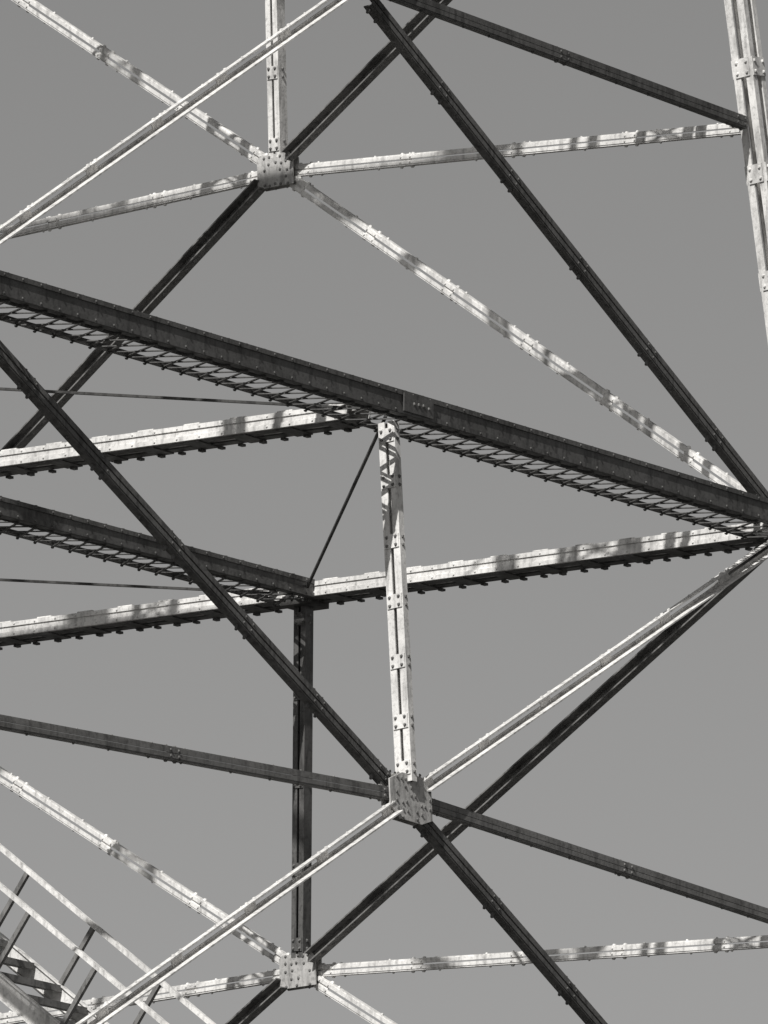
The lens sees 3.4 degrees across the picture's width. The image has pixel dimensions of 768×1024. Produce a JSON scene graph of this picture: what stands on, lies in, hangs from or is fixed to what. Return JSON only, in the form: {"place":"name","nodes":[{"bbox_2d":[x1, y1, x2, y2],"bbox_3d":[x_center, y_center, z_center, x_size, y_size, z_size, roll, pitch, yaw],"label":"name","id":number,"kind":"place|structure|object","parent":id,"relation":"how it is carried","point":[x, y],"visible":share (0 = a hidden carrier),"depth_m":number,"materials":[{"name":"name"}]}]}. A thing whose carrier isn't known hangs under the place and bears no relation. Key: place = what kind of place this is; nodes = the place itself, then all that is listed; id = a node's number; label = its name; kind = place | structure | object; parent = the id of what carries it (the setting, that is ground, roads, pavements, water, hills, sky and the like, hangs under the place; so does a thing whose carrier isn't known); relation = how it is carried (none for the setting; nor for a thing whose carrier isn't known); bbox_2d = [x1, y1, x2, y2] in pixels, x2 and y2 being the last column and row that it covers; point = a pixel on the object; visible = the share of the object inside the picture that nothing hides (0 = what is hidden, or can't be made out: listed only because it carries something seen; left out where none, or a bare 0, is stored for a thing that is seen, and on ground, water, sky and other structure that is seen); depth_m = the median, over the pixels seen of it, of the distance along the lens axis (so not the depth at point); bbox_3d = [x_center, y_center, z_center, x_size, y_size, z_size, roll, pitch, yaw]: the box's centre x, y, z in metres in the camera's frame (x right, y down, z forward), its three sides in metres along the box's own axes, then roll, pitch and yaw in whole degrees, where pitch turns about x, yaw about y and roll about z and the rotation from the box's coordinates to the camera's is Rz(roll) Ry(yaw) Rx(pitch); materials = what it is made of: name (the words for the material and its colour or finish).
{"place":"outdoors","nodes":[
{"label":"outdoors","id":0,"kind":"place"},
{"bbox_2d":[0,843,215,1023],"bbox_3d":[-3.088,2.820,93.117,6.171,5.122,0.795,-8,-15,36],"label":"metal staircase","id":1,"kind":"structure","parent":0,"point":[54,992],"depth_m":92.39,"materials":[{"name":"metal"}]},
{"bbox_2d":[265,0,287,157],"bbox_3d":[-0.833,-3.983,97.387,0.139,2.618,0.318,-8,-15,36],"label":"hanger post","id":2,"kind":"object","parent":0,"point":[277,84],"visible":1,"depth_m":97.25,"materials":[{"name":"grey metal"}]},
{"bbox_2d":[267,67,285,150],"bbox_3d":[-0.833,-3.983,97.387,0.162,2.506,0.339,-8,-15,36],"label":"hanger post rivets","id":3,"kind":"object","parent":2,"relation":"attached to","point":[276,140],"visible":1,"depth_m":97.22,"materials":[{"name":"grey metal"}]},
{"bbox_2d":[257,152,298,191],"bbox_3d":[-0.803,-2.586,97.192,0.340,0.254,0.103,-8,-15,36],"label":"gusset plate","id":4,"kind":"object","parent":2,"relation":"attached to","point":[272,174],"visible":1,"depth_m":97.16,"materials":[{"name":"paint"}]},
{"bbox_2d":[11,0,268,163],"bbox_3d":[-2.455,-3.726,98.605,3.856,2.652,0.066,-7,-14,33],"label":"diagonal brace","id":5,"kind":"object","parent":4,"relation":"attached to","point":[105,53],"visible":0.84,"depth_m":98.12,"materials":[{"name":"paint"}]},
{"bbox_2d":[263,153,288,187],"bbox_3d":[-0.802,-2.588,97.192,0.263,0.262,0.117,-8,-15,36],"label":"gusset plate rivets","id":6,"kind":"object","parent":4,"relation":"attached to","point":[279,169],"visible":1,"depth_m":97.14,"materials":[{"name":"grey metal"}]},
{"bbox_2d":[281,0,451,160],"bbox_3d":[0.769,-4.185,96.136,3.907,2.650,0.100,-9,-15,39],"label":"diagonal brace","id":7,"kind":"object","parent":4,"relation":"attached to","point":[348,94],"visible":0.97,"depth_m":96.76,"materials":[{"name":"grey paint"}]},
{"bbox_2d":[295,122,747,176],"bbox_3d":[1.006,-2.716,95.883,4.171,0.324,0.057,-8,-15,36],"label":"strut","id":8,"kind":"object","parent":4,"relation":"attached to","point":[631,138],"visible":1,"depth_m":95.83,"materials":[{"name":"paint"}]},
{"bbox_2d":[0,0,767,1023],"label":"sky","id":9,"kind":"structure","parent":0,"point":[669,776],"materials":[{"name":"grey"}]},
{"bbox_2d":[0,270,767,543],"bbox_3d":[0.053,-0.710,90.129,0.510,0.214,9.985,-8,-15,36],"label":"ring beam","id":10,"kind":"structure","parent":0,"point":[36,298],"depth_m":89.73,"materials":[{"name":"metal"}]},
{"bbox_2d":[0,0,348,244],"bbox_3d":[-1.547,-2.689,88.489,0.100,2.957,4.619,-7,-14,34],"label":"diagonal brace","id":11,"kind":"object","parent":10,"relation":"on","point":[93,170],"visible":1,"depth_m":88.54,"materials":[{"name":"paint"}]},
{"bbox_2d":[0,404,370,474],"bbox_3d":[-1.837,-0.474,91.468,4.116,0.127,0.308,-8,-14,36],"label":"cross beam","id":12,"kind":"structure","parent":10,"relation":"attached to","point":[171,435],"depth_m":91.04,"materials":[{"name":"metal"}]},
{"bbox_2d":[0,420,362,478],"bbox_3d":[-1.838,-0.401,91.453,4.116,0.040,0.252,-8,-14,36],"label":"cross beam bottom flange","id":13,"kind":"object","parent":12,"relation":"attached to","point":[201,445],"visible":0.92,"depth_m":91.15,"materials":[{"name":"paint"}]},
{"bbox_2d":[306,415,386,587],"bbox_3d":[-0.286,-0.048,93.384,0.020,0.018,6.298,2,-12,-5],"label":"tie rod","id":14,"kind":"object","parent":10,"relation":"attached to","point":[343,508],"visible":1,"depth_m":93.38,"materials":[{"name":"metal"}]},
{"bbox_2d":[378,420,416,781],"bbox_3d":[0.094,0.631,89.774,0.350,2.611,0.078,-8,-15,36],"label":"hanger post","id":15,"kind":"object","parent":10,"relation":"hanging from","point":[397,615],"visible":1,"depth_m":89.75,"materials":[{"name":"grey metal"}]},
{"bbox_2d":[379,428,415,773],"bbox_3d":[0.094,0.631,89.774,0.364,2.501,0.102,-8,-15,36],"label":"hanger post rivets","id":16,"kind":"object","parent":15,"relation":"attached to","point":[398,596],"visible":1,"depth_m":89.73,"materials":[{"name":"grey metal"}]},
{"bbox_2d":[380,772,432,825],"bbox_3d":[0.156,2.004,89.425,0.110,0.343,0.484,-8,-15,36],"label":"gusset plate","id":17,"kind":"object","parent":15,"relation":"attached to","point":[419,791],"visible":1,"depth_m":89.39,"materials":[{"name":"grey paint"}]},
{"bbox_2d":[389,770,430,821],"bbox_3d":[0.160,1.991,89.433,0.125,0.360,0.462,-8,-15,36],"label":"gusset plate rivets","id":18,"kind":"object","parent":17,"relation":"attached to","point":[411,795],"visible":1,"depth_m":89.40,"materials":[{"name":"grey metal"}]},
{"bbox_2d":[0,340,390,785],"bbox_3d":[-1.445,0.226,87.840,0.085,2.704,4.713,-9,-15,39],"label":"diagonal brace","id":19,"kind":"object","parent":18,"relation":"attached to","point":[87,450],"visible":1,"depth_m":87.94,"materials":[{"name":"paint"}]},
{"bbox_2d":[422,541,767,791],"bbox_3d":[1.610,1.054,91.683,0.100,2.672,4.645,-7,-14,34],"label":"diagonal brace","id":20,"kind":"object","parent":18,"relation":"attached to","point":[606,660],"visible":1,"depth_m":91.53,"materials":[{"name":"paint"}]},
{"bbox_2d":[432,798,767,923],"bbox_3d":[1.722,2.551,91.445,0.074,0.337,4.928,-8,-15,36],"label":"strut","id":21,"kind":"object","parent":18,"relation":"attached to","point":[569,851],"visible":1,"depth_m":91.16,"materials":[{"name":"grey paint"}]},
{"bbox_2d":[403,392,433,418],"bbox_3d":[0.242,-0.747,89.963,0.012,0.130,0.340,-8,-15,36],"label":"splice plate","id":22,"kind":"object","parent":10,"relation":"attached to","point":[409,400],"visible":1,"depth_m":89.95,"materials":[{"name":"paint"}]},
{"bbox_2d":[289,175,746,491],"bbox_3d":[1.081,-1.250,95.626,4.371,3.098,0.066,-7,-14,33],"label":"diagonal brace","id":23,"kind":"object","parent":10,"relation":"on","point":[527,344],"visible":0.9,"depth_m":95.69,"materials":[{"name":"paint"}]},
{"bbox_2d":[364,0,767,497],"bbox_3d":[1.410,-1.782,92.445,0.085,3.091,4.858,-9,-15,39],"label":"diagonal brace","id":24,"kind":"object","parent":10,"relation":"on","point":[385,21],"visible":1,"depth_m":92.31,"materials":[{"name":"paint"}]},
{"bbox_2d":[388,0,747,130],"bbox_3d":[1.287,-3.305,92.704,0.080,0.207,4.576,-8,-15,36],"label":"strut","id":25,"kind":"object","parent":24,"relation":"on","point":[554,53],"visible":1,"depth_m":92.81,"materials":[{"name":"paint"}]},
{"bbox_3d":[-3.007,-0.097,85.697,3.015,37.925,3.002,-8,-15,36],"label":"corner leg","id":26,"kind":"object","parent":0,"visible":0},
{"bbox_2d":[0,714,388,802],"bbox_3d":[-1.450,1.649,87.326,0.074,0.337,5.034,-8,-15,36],"label":"strut","id":27,"kind":"object","parent":26,"relation":"attached to","point":[172,754],"visible":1,"depth_m":87.47,"materials":[{"name":"grey paint"}]},
{"label":"ground","id":28,"kind":"structure","parent":0,"visible":0},
{"bbox_2d":[724,0,767,340],"bbox_3d":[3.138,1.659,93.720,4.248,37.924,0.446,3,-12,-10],"label":"corner leg","id":29,"kind":"object","parent":28,"relation":"on","point":[748,68],"visible":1,"depth_m":94.54,"materials":[{"name":"paint"}]},
{"bbox_2d":[0,522,767,646],"bbox_3d":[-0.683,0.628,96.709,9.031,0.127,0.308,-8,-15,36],"label":"ring beam","id":30,"kind":"structure","parent":29,"relation":"attached to","point":[455,569],"depth_m":95.80,"materials":[{"name":"metal"}]},
{"bbox_2d":[0,496,314,606],"bbox_3d":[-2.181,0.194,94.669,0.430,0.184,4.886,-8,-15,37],"label":"cross beam","id":31,"kind":"structure","parent":30,"relation":"attached to","point":[226,568],"depth_m":94.91,"materials":[{"name":"metal"}]},
{"bbox_2d":[291,606,313,957],"bbox_3d":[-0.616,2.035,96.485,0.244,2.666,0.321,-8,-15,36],"label":"hanger post","id":32,"kind":"object","parent":31,"relation":"hanging from","point":[302,795],"visible":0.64,"depth_m":96.45,"materials":[{"name":"grey metal"}]},
{"bbox_2d":[278,591,328,610],"bbox_3d":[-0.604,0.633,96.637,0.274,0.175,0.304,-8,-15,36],"label":"gusset plate","id":33,"kind":"object","parent":30,"relation":"attached to","point":[317,604],"visible":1,"depth_m":96.56,"materials":[{"name":"metal"}]},
{"bbox_2d":[292,613,310,949],"bbox_3d":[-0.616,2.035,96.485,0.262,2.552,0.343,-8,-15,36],"label":"hanger post rivets","id":34,"kind":"object","parent":33,"relation":"hanging from","point":[294,697],"visible":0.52,"depth_m":96.41,"materials":[{"name":"grey metal"}]},
{"bbox_2d":[279,952,321,990],"bbox_3d":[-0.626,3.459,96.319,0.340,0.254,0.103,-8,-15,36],"label":"gusset plate","id":35,"kind":"object","parent":34,"relation":"hanging from","point":[303,973],"visible":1,"depth_m":96.28,"materials":[{"name":"paint"}]},
{"bbox_2d":[0,767,290,963],"bbox_3d":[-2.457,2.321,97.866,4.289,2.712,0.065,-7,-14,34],"label":"diagonal brace","id":36,"kind":"object","parent":35,"relation":"attached to","point":[107,843],"visible":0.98,"depth_m":97.38,"materials":[{"name":"paint"}]},
{"bbox_2d":[284,954,310,988],"bbox_3d":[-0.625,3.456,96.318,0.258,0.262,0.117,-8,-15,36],"label":"gusset plate rivets","id":37,"kind":"object","parent":35,"relation":"attached to","point":[292,970],"visible":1,"depth_m":96.29,"materials":[{"name":"grey metal"}]},
{"bbox_2d":[304,543,767,962],"bbox_3d":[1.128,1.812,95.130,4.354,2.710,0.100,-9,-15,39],"label":"diagonal brace","id":38,"kind":"object","parent":35,"relation":"attached to","point":[576,718],"visible":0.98,"depth_m":95.16,"materials":[{"name":"grey paint"}]},
{"bbox_2d":[318,935,767,977],"bbox_3d":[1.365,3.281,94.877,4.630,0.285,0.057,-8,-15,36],"label":"strut","id":39,"kind":"object","parent":35,"relation":"attached to","point":[516,959],"visible":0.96,"depth_m":94.93,"materials":[{"name":"paint"}]},
{"bbox_2d":[0,538,767,649],"bbox_3d":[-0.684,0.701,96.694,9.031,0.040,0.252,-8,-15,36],"label":"ring beam bottom flange","id":40,"kind":"object","parent":30,"relation":"attached to","point":[727,547],"visible":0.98,"depth_m":95.98,"materials":[{"name":"paint"}]},
{"bbox_3d":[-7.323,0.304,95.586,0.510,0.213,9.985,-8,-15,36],"label":"ring beam","id":41,"kind":"object","parent":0,"visible":0},
{"bbox_2d":[0,179,266,450],"bbox_3d":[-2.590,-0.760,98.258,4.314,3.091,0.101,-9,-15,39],"label":"diagonal brace","id":42,"kind":"object","parent":41,"relation":"on","point":[180,269],"visible":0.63,"depth_m":97.69,"materials":[{"name":"grey paint"}]},
{"bbox_2d":[0,578,277,593],"bbox_3d":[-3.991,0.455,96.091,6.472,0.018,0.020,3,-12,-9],"label":"tie rod","id":43,"kind":"object","parent":41,"relation":"attached to","point":[111,585],"visible":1,"depth_m":96.40,"materials":[{"name":"metal"}]},
{"bbox_3d":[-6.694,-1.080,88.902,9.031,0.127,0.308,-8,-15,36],"label":"ring beam","id":44,"kind":"object","parent":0,"visible":0},
{"bbox_2d":[0,387,360,409],"bbox_3d":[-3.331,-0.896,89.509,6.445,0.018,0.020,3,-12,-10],"label":"tie rod","id":45,"kind":"object","parent":44,"relation":"attached to","point":[162,397],"visible":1,"depth_m":89.83,"materials":[{"name":"metal"}]},
{"bbox_3d":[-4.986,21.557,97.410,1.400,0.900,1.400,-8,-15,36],"label":"footing","id":46,"kind":"object","parent":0,"visible":0},
{"bbox_3d":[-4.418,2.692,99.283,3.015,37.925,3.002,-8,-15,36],"label":"corner leg","id":47,"kind":"object","parent":46,"relation":"on","visible":0},
{"bbox_2d":[0,171,256,238],"bbox_3d":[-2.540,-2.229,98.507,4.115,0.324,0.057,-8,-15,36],"label":"strut","id":48,"kind":"object","parent":47,"relation":"attached to","point":[54,222],"visible":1,"depth_m":98.01,"materials":[{"name":"paint"}]},
{"bbox_2d":[0,969,279,1023],"bbox_3d":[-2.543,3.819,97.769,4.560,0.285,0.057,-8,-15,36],"label":"strut","id":49,"kind":"object","parent":47,"relation":"attached to","point":[191,989],"visible":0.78,"depth_m":96.94,"materials":[{"name":"paint"}]},
{"bbox_3d":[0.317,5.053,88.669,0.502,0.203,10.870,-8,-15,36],"label":"ring beam","id":50,"kind":"object","parent":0,"visible":0},
{"bbox_2d":[76,801,403,1023],"bbox_3d":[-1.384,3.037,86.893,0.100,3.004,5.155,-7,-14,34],"label":"diagonal brace","id":51,"kind":"object","parent":50,"relation":"on","point":[178,960],"visible":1,"depth_m":87.56,"materials":[{"name":"paint"}]},
{"bbox_2d":[313,975,396,1023],"bbox_3d":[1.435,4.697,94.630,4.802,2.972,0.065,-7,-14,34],"label":"diagonal brace","id":52,"kind":"object","parent":50,"relation":"on","point":[324,985],"visible":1,"depth_m":96.01,"materials":[{"name":"paint"}]},
{"bbox_2d":[413,821,607,1023],"bbox_3d":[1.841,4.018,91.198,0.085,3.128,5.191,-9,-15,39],"label":"diagonal brace","id":53,"kind":"object","parent":50,"relation":"on","point":[507,920],"visible":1,"depth_m":90.20,"materials":[{"name":"paint"}]},
{"bbox_3d":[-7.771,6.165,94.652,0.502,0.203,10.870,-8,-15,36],"label":"ring beam","id":54,"kind":"object","parent":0,"visible":0},
{"bbox_2d":[225,978,286,1023],"bbox_3d":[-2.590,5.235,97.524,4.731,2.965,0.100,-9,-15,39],"label":"diagonal brace","id":55,"kind":"object","parent":54,"relation":"on","point":[261,1002],"visible":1,"depth_m":96.45,"materials":[{"name":"grey paint"}]}
]}

